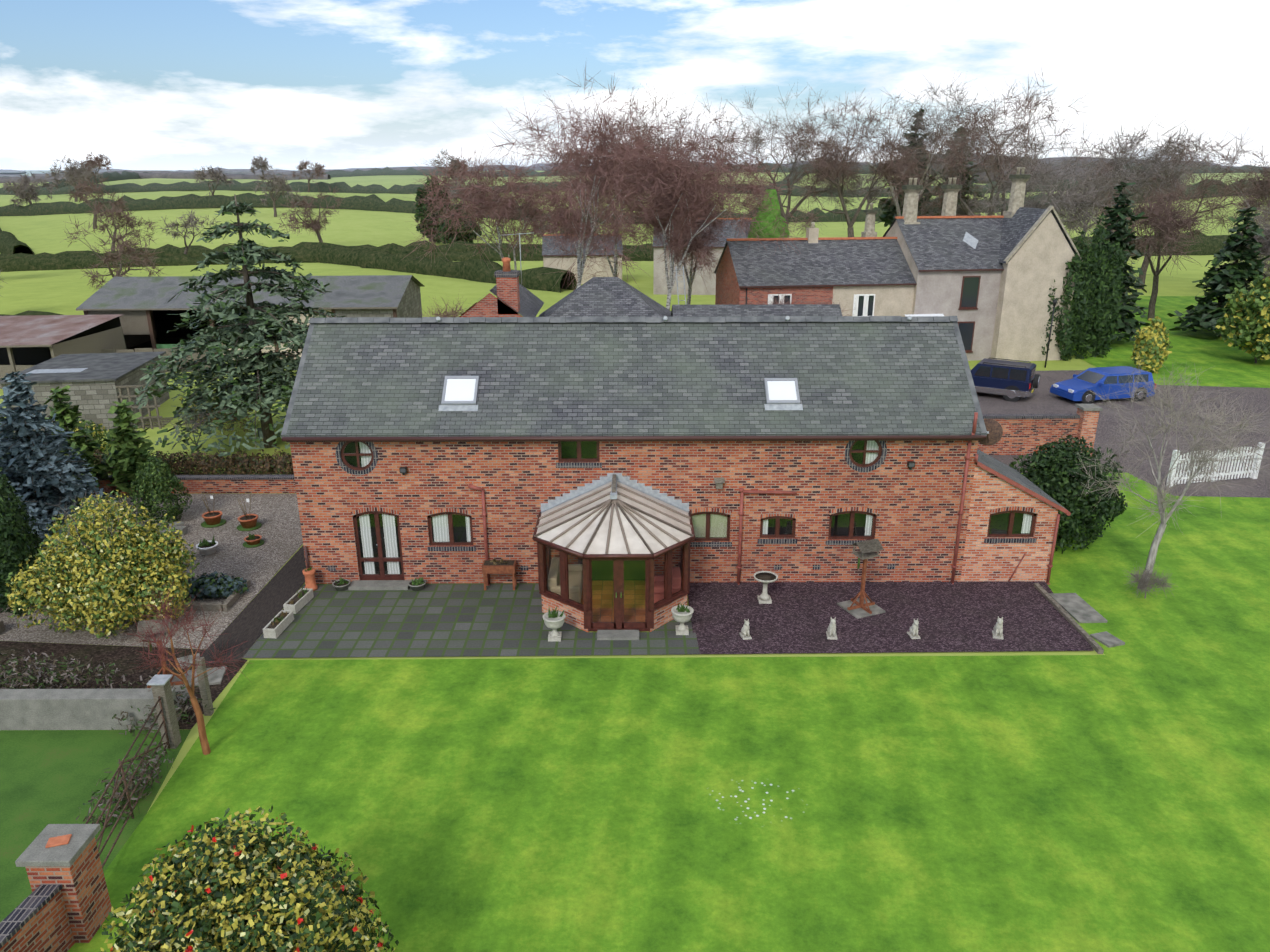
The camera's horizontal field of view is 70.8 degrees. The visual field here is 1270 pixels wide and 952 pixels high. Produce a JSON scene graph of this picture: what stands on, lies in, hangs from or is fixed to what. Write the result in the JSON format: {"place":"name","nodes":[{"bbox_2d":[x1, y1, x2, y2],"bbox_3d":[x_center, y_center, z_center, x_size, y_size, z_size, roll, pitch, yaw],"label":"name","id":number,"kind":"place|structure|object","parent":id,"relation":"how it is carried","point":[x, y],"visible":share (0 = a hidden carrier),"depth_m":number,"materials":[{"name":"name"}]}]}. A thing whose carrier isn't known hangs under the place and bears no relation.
{"place":"outdoors","nodes":[
{"label":"outdoors","id":0,"kind":"place"},
{"bbox_2d":[344,441,878,573],"bbox_3d":[-0.551,0.802,24.875,15.020,4.860,0.490,0,19,0],"label":"barn interior","id":1,"kind":"object","parent":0,"point":[700,531],"depth_m":24.90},
{"bbox_2d":[541,594,686,631],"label":"conservatory base wall","id":2,"kind":"structure","parent":0,"point":[663,615],"depth_m":22.89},
{"bbox_2d":[0,473,1269,951],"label":"lawn","id":3,"kind":"structure","parent":0,"point":[1112,795],"depth_m":17.79,"materials":[{"name":"green plant"}]},
{"bbox_2d":[0,467,43,615],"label":"cypress","id":4,"kind":"object","parent":3,"relation":"on","point":[13,523],"visible":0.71,"depth_m":23.26,"materials":[{"name":"green plant"}]},
{"bbox_2d":[0,492,66,594],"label":"shrub","id":5,"kind":"object","parent":3,"relation":"on","point":[30,504],"visible":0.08,"depth_m":25.72,"materials":[{"name":"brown plant"}]},
{"bbox_2d":[0,371,116,546],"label":"blue spruce","id":6,"kind":"object","parent":3,"relation":"on","point":[51,479],"visible":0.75,"depth_m":27.10,"materials":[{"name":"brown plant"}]},
{"bbox_2d":[5,490,199,638],"bbox_3d":[-13.508,2.014,22.727,4.486,3.625,3.752,0,19,0],"label":"gold shrub","id":7,"kind":"object","parent":3,"relation":"on","point":[87,588],"depth_m":22.26,"materials":[{"name":"plant"}]},
{"bbox_2d":[0,649,215,831],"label":"hedge","id":8,"kind":"object","parent":3,"relation":"on","point":[25,681],"visible":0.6,"depth_m":19.18,"materials":[{"name":"brown plant"}]},
{"bbox_2d":[85,696,169,867],"bbox_3d":[-9.015,5.577,15.846,0.041,1.200,4.201,-3,19,-9],"label":"fence","id":9,"kind":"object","parent":3,"relation":"on","point":[126,785],"depth_m":15.85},
{"bbox_2d":[0,475,295,951],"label":"wall posts","id":10,"kind":"object","parent":3,"relation":"on","point":[65,905],"visible":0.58,"depth_m":17.68,"materials":[{"name":"brick"}]},
{"bbox_2d":[127,455,191,525],"bbox_3d":[-15.607,0.456,29.258,1.603,2.417,1.873,7,20,21],"label":"shrub","id":11,"kind":"object","parent":3,"relation":"on","point":[149,479],"visible":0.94,"depth_m":28.92,"materials":[{"name":"green plant"}]},
{"bbox_2d":[136,618,191,693],"bbox_3d":[-10.535,3.955,19.880,0.900,1.700,0.900,-4,19,-11],"label":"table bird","id":12,"kind":"object","parent":3,"relation":"on","point":[177,680],"visible":0.38,"depth_m":19.72},
{"bbox_2d":[120,580,253,754],"bbox_3d":[-8.741,3.884,17.523,2.741,3.639,1.868,7,20,20],"label":"orange bark tree","id":13,"kind":"object","parent":3,"relation":"on","point":[205,746],"visible":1,"depth_m":17.33,"materials":[{"name":"red plant"}]},
{"bbox_2d":[181,571,248,600],"bbox_3d":[-11.637,2.994,24.521,2.061,0.702,1.117,0,19,0],"label":"shrub","id":14,"kind":"object","parent":3,"relation":"on","point":[213,584],"visible":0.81,"depth_m":24.32,"materials":[{"name":"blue plant"}]},
{"bbox_2d":[100,805,398,951],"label":"holly","id":15,"kind":"object","parent":3,"relation":"on","point":[314,908],"depth_m":10.93,"materials":[{"name":"plant"}]},
{"bbox_2d":[263,610,293,637],"bbox_3d":[-9.046,3.699,22.653,0.320,0.382,1.000,1,19,5],"label":"trough","id":16,"kind":"object","parent":3,"relation":"on","point":[277,625],"visible":1,"depth_m":22.52,"materials":[{"name":"stone"}]},
{"bbox_2d":[283,588,313,613],"bbox_3d":[-9.001,3.277,23.883,0.320,0.383,1.000,2,19,7],"label":"trough","id":17,"kind":"object","parent":3,"relation":"on","point":[300,599],"visible":1,"depth_m":23.79,"materials":[{"name":"stone"}]},
{"bbox_2d":[482,558,516,589],"bbox_3d":[-3.756,2.688,24.786,0.900,0.899,0.406,0,19,0],"label":"raised planter","id":18,"kind":"object","parent":3,"relation":"on","point":[495,566],"visible":1,"depth_m":24.58,"materials":[{"name":"red wood"}]},
{"bbox_2d":[543,607,565,641],"bbox_3d":[-1.994,3.643,22.084,0.567,0.837,0.567,0,19,0],"label":"urn","id":19,"kind":"object","parent":3,"relation":"on","point":[553,620],"visible":1,"depth_m":22.02,"materials":[{"name":"stone"}]},
{"bbox_2d":[537,542,690,630],"bbox_3d":[-0.546,2.457,23.547,3.951,2.130,2.956,0,19,0],"label":"conservatory frame","id":20,"kind":"object","parent":3,"relation":"on","point":[619,623],"visible":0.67,"depth_m":22.51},
{"bbox_2d":[548,557,582,602],"bbox_3d":[-1.879,2.844,24.242,0.850,0.790,1.500,0,19,0],"label":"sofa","id":21,"kind":"object","parent":20,"relation":"in","point":[574,579],"depth_m":23.99,"materials":[{"name":"beige"}]},
{"bbox_2d":[578,558,644,621],"bbox_3d":[-0.542,2.417,23.584,3.560,2.020,2.680,0,19,0],"label":"door glass","id":22,"kind":"object","parent":20,"relation":"in","point":[632,565],"depth_m":24.51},
{"bbox_2d":[532,473,694,558],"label":"conservatory roof","id":23,"kind":"structure","parent":20,"relation":"on","point":[613,515],"depth_m":22.70,"materials":[{"name":"plastic"}]},
{"bbox_2d":[544,546,683,621],"bbox_3d":[-0.542,2.498,23.533,3.730,1.920,2.680,0,19,0],"label":"conservatory glass","id":24,"kind":"object","parent":20,"relation":"in","point":[674,563],"visible":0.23,"depth_m":22.41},
{"bbox_2d":[654,567,680,602],"bbox_3d":[0.833,2.941,23.918,0.770,0.810,0.840,0,19,0],"label":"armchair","id":25,"kind":"object","parent":20,"relation":"in","point":[660,588],"depth_m":23.61,"materials":[{"name":"red"}]},
{"bbox_2d":[290,440,977,583],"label":"barn walls","id":26,"kind":"structure","parent":3,"relation":"on","point":[916,509],"depth_m":24.38,"materials":[{"name":"brick"}]},
{"bbox_2d":[341,441,881,579],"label":"barn frames","id":27,"kind":"structure","parent":26,"relation":"in","point":[381,560],"depth_m":24.72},
{"bbox_2d":[345,441,875,574],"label":"window panes","id":28,"kind":"structure","parent":27,"relation":"in","point":[566,458],"depth_m":24.74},
{"bbox_2d":[281,316,986,441],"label":"barn roof","id":29,"kind":"structure","parent":26,"relation":"on","point":[664,378],"depth_m":24.55,"materials":[{"name":"tile"}]},
{"bbox_2d":[304,412,978,585],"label":"drainpipes","id":30,"kind":"object","parent":26,"relation":"attached to","point":[719,481],"visible":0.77,"depth_m":24.30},
{"bbox_2d":[978,419,1002,445],"bbox_3d":[9.473,-1.164,23.962,0.580,0.696,0.584,-7,20,-20],"label":"satellite dish","id":31,"kind":"object","parent":26,"relation":"attached to","point":[994,429],"visible":0.79,"depth_m":23.97,"materials":[{"name":"metal"}]},
{"bbox_2d":[671,602,693,634],"bbox_3d":[1.185,3.537,22.379,0.567,0.838,0.567,0,19,0],"label":"urn","id":32,"kind":"object","parent":3,"relation":"on","point":[682,614],"visible":1,"depth_m":22.31,"materials":[{"name":"stone"}]},
{"bbox_2d":[753,571,777,603],"bbox_3d":[3.498,3.021,24.010,0.660,0.750,0.650,0,19,0],"label":"bird bath","id":33,"kind":"object","parent":3,"relation":"on","point":[765,578],"visible":1,"depth_m":23.96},
{"bbox_2d":[837,539,885,618],"bbox_3d":[5.999,2.593,23.399,0.900,1.950,0.900,-8,20,-22],"label":"bird table","id":34,"kind":"object","parent":3,"relation":"on","point":[862,606],"visible":1,"depth_m":23.38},
{"bbox_2d":[960,449,1070,584],"bbox_3d":[10.552,0.795,26.154,2.735,3.688,3.460,0,19,0],"label":"lean to","id":35,"kind":"object","parent":3,"relation":"on","point":[998,486],"depth_m":24.82,"materials":[{"name":"brick"}]},
{"bbox_2d":[987,510,1036,536],"bbox_3d":[10.431,1.300,24.778,1.320,0.830,0.070,0,19,0],"label":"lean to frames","id":36,"kind":"object","parent":35,"relation":"in","point":[1010,523],"visible":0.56,"depth_m":24.78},
{"bbox_2d":[989,492,1040,533],"bbox_3d":[10.429,1.202,25.062,1.920,1.430,0.490,0,19,0],"label":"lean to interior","id":37,"kind":"object","parent":35,"relation":"in","point":[1022,521],"visible":0.1,"depth_m":25.29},
{"bbox_2d":[1009,434,1128,553],"bbox_3d":[13.408,0.497,27.771,3.924,3.206,3.477,0,19,0],"label":"laurel","id":38,"kind":"object","parent":3,"relation":"on","point":[1087,517],"depth_m":27.09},
{"bbox_2d":[1123,562,1176,598],"bbox_3d":[13.896,2.898,24.127,1.386,1.144,1.140,6,20,18],"label":"plant bed","id":39,"kind":"object","parent":3,"relation":"on","point":[1143,585],"visible":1,"depth_m":24.07,"materials":[{"name":"brown plant"}]},
{"bbox_2d":[1069,349,1269,588],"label":"lawn tree","id":40,"kind":"object","parent":3,"relation":"on","point":[1160,491],"visible":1,"depth_m":23.51,"materials":[{"name":"grey plant"}]},
{"bbox_2d":[0,170,1269,812],"bbox_3d":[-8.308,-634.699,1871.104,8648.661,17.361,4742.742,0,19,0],"label":"terrain","id":41,"kind":"structure","parent":0,"point":[66,292],"depth_m":120.55,"materials":[{"name":"green plant"}]},
{"bbox_2d":[0,228,34,254],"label":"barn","id":42,"kind":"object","parent":41,"relation":"on","point":[10,243],"visible":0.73,"depth_m":138.26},
{"bbox_2d":[1,173,54,205],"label":"tree","id":43,"kind":"object","parent":41,"relation":"on","point":[21,193],"visible":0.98,"depth_m":192.45,"materials":[{"name":"brown plant"}]},
{"bbox_2d":[0,314,125,388],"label":"rusty shed","id":44,"kind":"structure","parent":41,"relation":"on","point":[27,341],"depth_m":50.57,"materials":[{"name":"brown metal"}]},
{"bbox_2d":[40,154,95,201],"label":"tree","id":45,"kind":"object","parent":41,"relation":"on","point":[71,173],"visible":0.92,"depth_m":238.46,"materials":[{"name":"brown plant"}]},
{"bbox_2d":[41,385,109,487],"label":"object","id":46,"kind":"object","parent":41,"relation":"on","point":[65,412],"visible":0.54,"depth_m":30.80,"materials":[{"name":"green plant"}]},
{"bbox_2d":[0,351,173,432],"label":"block store","id":47,"kind":"structure","parent":41,"relation":"on","point":[98,383],"depth_m":40.16,"materials":[{"name":"concrete"}]},
{"bbox_2d":[64,175,132,228],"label":"tree","id":48,"kind":"object","parent":41,"relation":"on","point":[88,189],"visible":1,"depth_m":164.06,"materials":[{"name":"brown plant"}]},
{"bbox_2d":[47,170,149,187],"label":"hedgerow","id":49,"kind":"object","parent":41,"relation":"on","point":[116,175],"visible":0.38,"depth_m":384.56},
{"bbox_2d":[60,216,163,291],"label":"tree","id":50,"kind":"object","parent":41,"relation":"on","point":[122,245],"visible":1,"depth_m":74.91,"materials":[{"name":"brown plant"}]},
{"bbox_2d":[85,203,157,250],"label":"tree","id":51,"kind":"object","parent":41,"relation":"on","point":[127,220],"visible":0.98,"depth_m":127.43,"materials":[{"name":"brown plant"}]},
{"bbox_2d":[101,399,154,492],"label":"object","id":52,"kind":"object","parent":41,"relation":"on","point":[126,457],"visible":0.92,"depth_m":31.49,"materials":[{"name":"green plant"}]},
{"bbox_2d":[67,395,253,455],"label":"green shrubs","id":53,"kind":"object","parent":41,"relation":"on","point":[94,428],"visible":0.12,"depth_m":36.27,"materials":[{"name":"green plant"}]},
{"bbox_2d":[0,172,330,182],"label":"tree line","id":54,"kind":"object","parent":41,"relation":"on","point":[183,175],"visible":0.42,"depth_m":434.35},
{"bbox_2d":[40,448,293,474],"bbox_3d":[-15.991,-0.422,33.491,12.692,1.347,0.844,0,19,0],"label":"beech hedge","id":55,"kind":"object","parent":41,"relation":"on","point":[208,467],"visible":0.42,"depth_m":33.30,"materials":[{"name":"brown plant"}]},
{"bbox_2d":[101,347,272,381],"bbox_3d":[-23.480,-6.029,49.641,16.224,1.500,4.692,0,19,0],"label":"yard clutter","id":56,"kind":"object","parent":41,"relation":"on","point":[194,355],"visible":0.17,"depth_m":51.26,"materials":[{"name":"brown wood"}]},
{"bbox_2d":[159,208,220,254],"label":"tree","id":57,"kind":"object","parent":41,"relation":"on","point":[188,222],"visible":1,"depth_m":117.62,"materials":[{"name":"brown plant"}]},
{"bbox_2d":[191,165,234,195],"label":"tree","id":58,"kind":"object","parent":41,"relation":"on","point":[212,173],"visible":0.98,"depth_m":188.88,"materials":[{"name":"brown plant"}]},
{"bbox_2d":[134,194,345,455],"bbox_3d":[-14.645,-6.088,36.363,11.166,10.292,10.770,0,19,0],"label":"cedar","id":59,"kind":"object","parent":41,"relation":"on","point":[245,389],"visible":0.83,"depth_m":35.02,"materials":[{"name":"green plant"}]},
{"bbox_2d":[76,275,424,359],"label":"farm shed","id":60,"kind":"structure","parent":41,"relation":"on","point":[144,306],"depth_m":55.53,"materials":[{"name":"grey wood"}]},
{"bbox_2d":[250,163,302,216],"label":"tree","id":61,"kind":"object","parent":41,"relation":"on","point":[281,182],"visible":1,"depth_m":174.51,"materials":[{"name":"brown plant"}]},
{"bbox_2d":[278,184,345,241],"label":"tree","id":62,"kind":"object","parent":41,"relation":"on","point":[315,225],"visible":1,"depth_m":135.51,"materials":[{"name":"brown plant"}]},
{"bbox_2d":[0,244,653,271],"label":"hedgerow","id":63,"kind":"object","parent":41,"relation":"on","point":[77,262],"visible":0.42,"depth_m":117.38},
{"bbox_2d":[0,240,653,259],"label":"hedgerow","id":64,"kind":"object","parent":41,"relation":"on","point":[194,251],"visible":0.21,"depth_m":127.49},
{"bbox_2d":[315,244,576,292],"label":"hedgerow","id":65,"kind":"object","parent":41,"relation":"on","point":[476,270],"visible":0.81,"depth_m":98.54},
{"bbox_2d":[0,192,935,223],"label":"hedgerow","id":66,"kind":"object","parent":41,"relation":"on","point":[373,202],"visible":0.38,"depth_m":190.29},
{"bbox_2d":[401,139,586,269],"bbox_3d":[-7.413,-12.102,50.032,10.441,12.832,11.242,0,19,0],"label":"bare tree","id":67,"kind":"object","parent":41,"relation":"on","point":[504,206],"visible":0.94,"depth_m":48.69,"materials":[{"name":"brown plant"}]},
{"bbox_2d":[414,174,595,243],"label":"ivy trees","id":68,"kind":"object","parent":41,"relation":"on","point":[447,238],"visible":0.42,"depth_m":142.02,"materials":[{"name":"brown plant"}]},
{"bbox_2d":[0,180,1077,196],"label":"hedgerow","id":69,"kind":"object","parent":41,"relation":"on","point":[342,187],"visible":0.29,"depth_m":281.57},
{"bbox_2d":[487,58,693,288],"bbox_3d":[-2.154,-13.401,47.799,11.931,16.720,13.394,0,19,0],"label":"birch","id":70,"kind":"object","parent":41,"relation":"on","point":[576,186],"visible":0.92,"depth_m":46.24,"materials":[{"name":"brown plant"}]},
{"bbox_2d":[539,116,674,290],"bbox_3d":[-1.452,-15.078,56.280,9.727,14.397,11.052,0,19,0],"label":"bare tree","id":71,"kind":"object","parent":41,"relation":"on","point":[614,272],"visible":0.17,"depth_m":55.11,"materials":[{"name":"brown plant"}]},
{"bbox_2d":[0,154,1268,186],"bbox_3d":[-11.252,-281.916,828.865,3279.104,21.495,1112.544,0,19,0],"label":"hills","id":72,"kind":"structure","parent":41,"relation":"on","point":[2,171],"depth_m":496.87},
{"bbox_2d":[542,218,751,294],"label":"background houses","id":73,"kind":"structure","parent":41,"relation":"on","point":[698,287],"depth_m":83.58,"materials":[{"name":"paint"}]},
{"bbox_2d":[459,232,841,317],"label":"outbuilding","id":74,"kind":"structure","parent":41,"relation":"on","point":[605,297],"depth_m":39.83,"materials":[{"name":"tile"}]},
{"bbox_2d":[588,82,773,213],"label":"bare tree","id":75,"kind":"object","parent":41,"relation":"on","point":[682,121],"visible":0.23,"depth_m":81.19,"materials":[{"name":"brown plant"}]},
{"bbox_2d":[601,114,779,304],"bbox_3d":[3.397,-15.734,57.635,11.644,14.745,9.164,10,21,27],"label":"bare tree","id":76,"kind":"object","parent":41,"relation":"on","point":[690,278],"visible":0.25,"depth_m":55.72,"materials":[{"name":"brown plant"}]},
{"bbox_2d":[572,101,811,309],"bbox_3d":[3.072,-13.543,50.946,13.021,14.935,11.599,0,19,0],"label":"birch","id":77,"kind":"object","parent":41,"relation":"on","point":[677,237],"visible":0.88,"depth_m":50.05,"materials":[{"name":"brown plant"}]},
{"bbox_2d":[747,189,789,237],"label":"conifer tree","id":78,"kind":"object","parent":41,"relation":"on","point":[770,218],"visible":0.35,"depth_m":59.75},
{"bbox_2d":[702,83,870,225],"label":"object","id":79,"kind":"object","parent":41,"relation":"on","point":[786,217],"visible":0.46,"depth_m":90.00,"materials":[{"name":"brown plant"}]},
{"bbox_2d":[759,88,935,236],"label":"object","id":80,"kind":"object","parent":41,"relation":"on","point":[824,163],"visible":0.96,"depth_m":83.78,"materials":[{"name":"brown plant"}]},
{"bbox_2d":[714,167,1082,367],"bbox_3d":[15.844,-12.977,54.663,20.500,11.180,10.379,-2,19,-7],"label":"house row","id":81,"kind":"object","parent":41,"relation":"on","point":[988,281],"visible":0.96,"depth_m":53.27,"materials":[{"name":"brick"}]},
{"bbox_2d":[800,73,1009,215],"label":"bare tree","id":82,"kind":"object","parent":41,"relation":"on","point":[922,126],"visible":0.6,"depth_m":88.80,"materials":[{"name":"brown plant"}]},
{"bbox_2d":[875,108,940,226],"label":"conifer tree","id":83,"kind":"object","parent":41,"relation":"on","point":[885,216],"visible":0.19,"depth_m":95.41,"materials":[{"name":"green plant"}]},
{"bbox_2d":[927,126,986,215],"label":"conifer tree","id":84,"kind":"object","parent":41,"relation":"on","point":[967,188],"visible":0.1,"depth_m":100.94,"materials":[{"name":"green plant"}]},
{"bbox_2d":[864,67,1113,216],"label":"bare tree","id":85,"kind":"object","parent":41,"relation":"on","point":[975,119],"visible":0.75,"depth_m":79.08,"materials":[{"name":"brown plant"}]},
{"bbox_2d":[892,102,1087,215],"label":"bare tree","id":86,"kind":"object","parent":41,"relation":"on","point":[964,211],"visible":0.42,"depth_m":88.06,"materials":[{"name":"brown plant"}]},
{"bbox_2d":[757,163,1269,173],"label":"hedgerow","id":87,"kind":"object","parent":41,"relation":"on","point":[867,169],"visible":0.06,"depth_m":449.46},
{"bbox_2d":[961,136,1118,243],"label":"bare tree","id":88,"kind":"object","parent":41,"relation":"on","point":[1075,200],"visible":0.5,"depth_m":67.71,"materials":[{"name":"brown plant"}]},
{"bbox_2d":[878,179,1268,212],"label":"hedgerow","id":89,"kind":"object","parent":41,"relation":"on","point":[1031,197],"visible":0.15,"depth_m":223.63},
{"bbox_2d":[1041,213,1127,360],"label":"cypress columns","id":90,"kind":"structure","parent":41,"relation":"on","point":[1096,313],"depth_m":53.48,"materials":[{"name":"green plant"}]},
{"bbox_2d":[1071,182,1150,340],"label":"spruce","id":91,"kind":"object","parent":41,"relation":"on","point":[1123,211],"visible":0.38,"depth_m":57.73,"materials":[{"name":"green plant"}]},
{"bbox_2d":[976,296,1269,497],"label":"drive","id":92,"kind":"structure","parent":41,"relation":"on","point":[1236,369],"depth_m":44.70,"materials":[{"name":"asphalt"}]},
{"bbox_2d":[970,357,1039,401],"bbox_3d":[18.396,-5.018,45.941,4.410,1.861,2.110,11,22,30],"label":"suv","id":93,"kind":"object","parent":92,"relation":"on","point":[1013,381],"visible":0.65,"depth_m":44.93,"materials":[{"name":"blue paint"}]},
{"bbox_2d":[977,404,1102,454],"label":"garden wall","id":94,"kind":"structure","parent":92,"relation":"on","point":[1023,434],"depth_m":36.16,"materials":[{"name":"brick"}]},
{"bbox_2d":[1050,366,1155,403],"bbox_3d":[23.707,-4.599,45.222,4.690,1.500,2.110,-4,19,-12],"label":"estate car","id":95,"kind":"object","parent":92,"relation":"on","point":[1092,379],"visible":0.88,"depth_m":44.56,"materials":[{"name":"blue paint"}]},
{"bbox_2d":[1130,316,1172,372],"bbox_3d":[29.376,-7.456,50.864,1.856,3.364,1.945,0,19,0],"label":"variegated shrub","id":96,"kind":"object","parent":92,"relation":"on","point":[1154,332],"visible":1,"depth_m":50.40,"materials":[{"name":"yellow plant"}]},
{"bbox_2d":[1166,442,1264,486],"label":"picket gate","id":97,"kind":"structure","parent":92,"relation":"on","point":[1242,472],"depth_m":33.13,"materials":[{"name":"white paint"}]},
{"bbox_2d":[1215,275,1269,361],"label":"yellow green tree","id":98,"kind":"object","parent":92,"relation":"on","point":[1248,313],"visible":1,"depth_m":52.54,"materials":[{"name":"green plant"}]},
{"bbox_2d":[1040,111,1233,293],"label":"bare tree","id":99,"kind":"object","parent":41,"relation":"on","point":[1138,180],"visible":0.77,"depth_m":75.22,"materials":[{"name":"brown plant"}]},
{"bbox_2d":[1087,170,1223,320],"bbox_3d":[37.785,-16.906,66.193,10.158,11.350,9.585,0,19,0],"label":"bare tree","id":100,"kind":"object","parent":41,"relation":"on","point":[1164,224],"visible":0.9,"depth_m":64.61,"materials":[{"name":"brown plant"}]},
{"bbox_2d":[1071,231,1263,255],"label":"hedgerow","id":101,"kind":"object","parent":41,"relation":"on","point":[1213,245],"visible":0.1,"depth_m":133.88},
{"bbox_2d":[1079,126,1269,288],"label":"bare tree","id":102,"kind":"object","parent":41,"relation":"on","point":[1144,267],"visible":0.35,"depth_m":82.66,"materials":[{"name":"brown plant"}]},
{"bbox_2d":[1167,205,1269,336],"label":"spruce","id":103,"kind":"object","parent":41,"relation":"on","point":[1221,284],"visible":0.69,"depth_m":60.25,"materials":[{"name":"green plant"}]},
{"bbox_2d":[1214,159,1269,270],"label":"bare tree","id":104,"kind":"object","parent":41,"relation":"on","point":[1266,187],"visible":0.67,"depth_m":74.15,"materials":[{"name":"brown plant"}]},
{"bbox_2d":[1225,191,1269,290],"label":"bare tree","id":105,"kind":"object","parent":41,"relation":"on","point":[1265,244],"visible":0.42,"depth_m":61.97,"materials":[{"name":"brown plant"}]},
{"bbox_2d":[0,0,1269,169],"label":"sky","id":106,"kind":"structure","parent":0,"point":[138,84],"materials":[{"name":"white"}]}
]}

